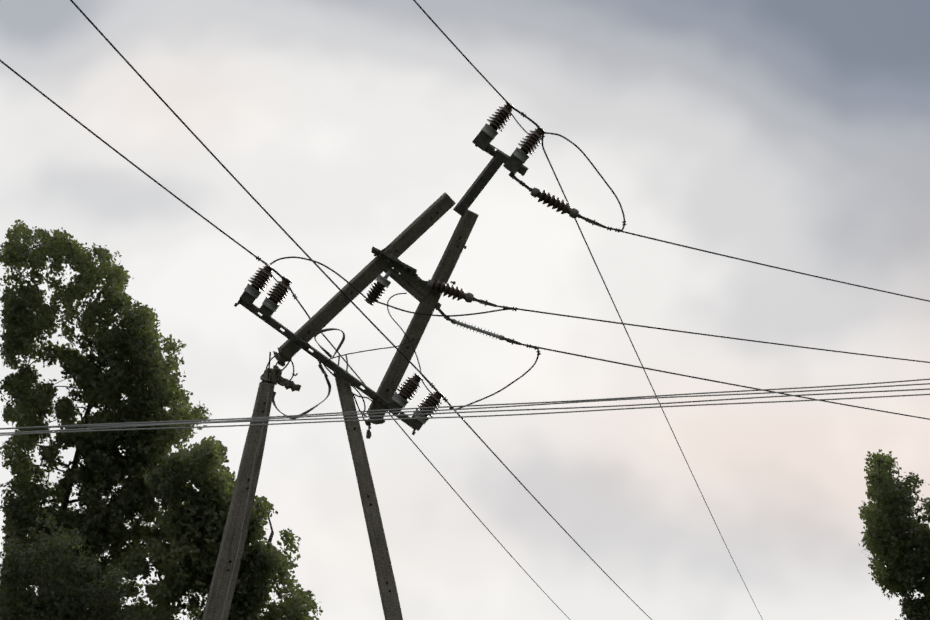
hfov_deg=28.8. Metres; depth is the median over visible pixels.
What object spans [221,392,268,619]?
pole earth wire
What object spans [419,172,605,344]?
line hardware
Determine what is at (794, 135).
sky
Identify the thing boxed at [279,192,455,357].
pole leg
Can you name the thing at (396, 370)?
pole leg
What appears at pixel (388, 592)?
pole leg stub
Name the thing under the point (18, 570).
evergreen tree leaves
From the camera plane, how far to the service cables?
11.39 m
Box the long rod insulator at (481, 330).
[452,319,502,339]
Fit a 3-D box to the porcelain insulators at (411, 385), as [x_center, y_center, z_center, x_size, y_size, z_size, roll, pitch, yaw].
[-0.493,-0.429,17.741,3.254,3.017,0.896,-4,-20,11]
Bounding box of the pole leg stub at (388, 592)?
[335,376,402,619]
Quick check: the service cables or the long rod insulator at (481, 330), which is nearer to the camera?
the service cables
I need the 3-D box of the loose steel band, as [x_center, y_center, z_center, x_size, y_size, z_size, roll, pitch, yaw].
[-1.502,0.638,17.606,0.724,0.834,0.273,-11,-23,28]
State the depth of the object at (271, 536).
28.65 m
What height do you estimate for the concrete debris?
0.857 m
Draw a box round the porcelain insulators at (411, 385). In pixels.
[244,102,578,423]
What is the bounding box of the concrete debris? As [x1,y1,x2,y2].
[260,347,384,438]
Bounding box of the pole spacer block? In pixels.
[379,253,430,302]
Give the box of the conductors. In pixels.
[0,0,929,619]
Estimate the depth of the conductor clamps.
17.60 m
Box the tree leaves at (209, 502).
[122,435,323,619]
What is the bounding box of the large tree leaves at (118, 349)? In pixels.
[0,219,211,619]
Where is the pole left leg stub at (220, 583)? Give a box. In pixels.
[202,381,274,619]
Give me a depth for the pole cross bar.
17.67 m
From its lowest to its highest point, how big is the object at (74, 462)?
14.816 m
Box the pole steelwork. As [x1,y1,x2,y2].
[234,130,527,434]
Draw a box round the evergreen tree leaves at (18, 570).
[0,511,142,619]
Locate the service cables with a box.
[0,378,929,435]
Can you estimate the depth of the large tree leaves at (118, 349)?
29.31 m
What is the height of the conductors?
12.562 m
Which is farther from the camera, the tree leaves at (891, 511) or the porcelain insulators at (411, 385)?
the tree leaves at (891, 511)
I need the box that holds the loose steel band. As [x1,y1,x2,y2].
[271,328,344,418]
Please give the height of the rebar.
0.732 m
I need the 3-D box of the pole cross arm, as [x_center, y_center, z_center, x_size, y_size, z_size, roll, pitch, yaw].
[-1.328,0.518,17.614,1.822,1.260,0.081,4,-20,-12]
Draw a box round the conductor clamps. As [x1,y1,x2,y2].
[256,112,626,408]
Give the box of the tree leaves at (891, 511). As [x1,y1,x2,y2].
[858,449,929,619]
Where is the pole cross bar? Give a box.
[477,144,528,175]
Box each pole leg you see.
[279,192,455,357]
[367,209,478,417]
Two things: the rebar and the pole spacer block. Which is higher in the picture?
the pole spacer block
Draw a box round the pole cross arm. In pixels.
[239,300,413,428]
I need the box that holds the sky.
[0,0,929,619]
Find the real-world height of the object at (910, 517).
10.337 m
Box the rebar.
[266,352,374,430]
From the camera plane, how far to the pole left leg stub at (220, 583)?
17.24 m

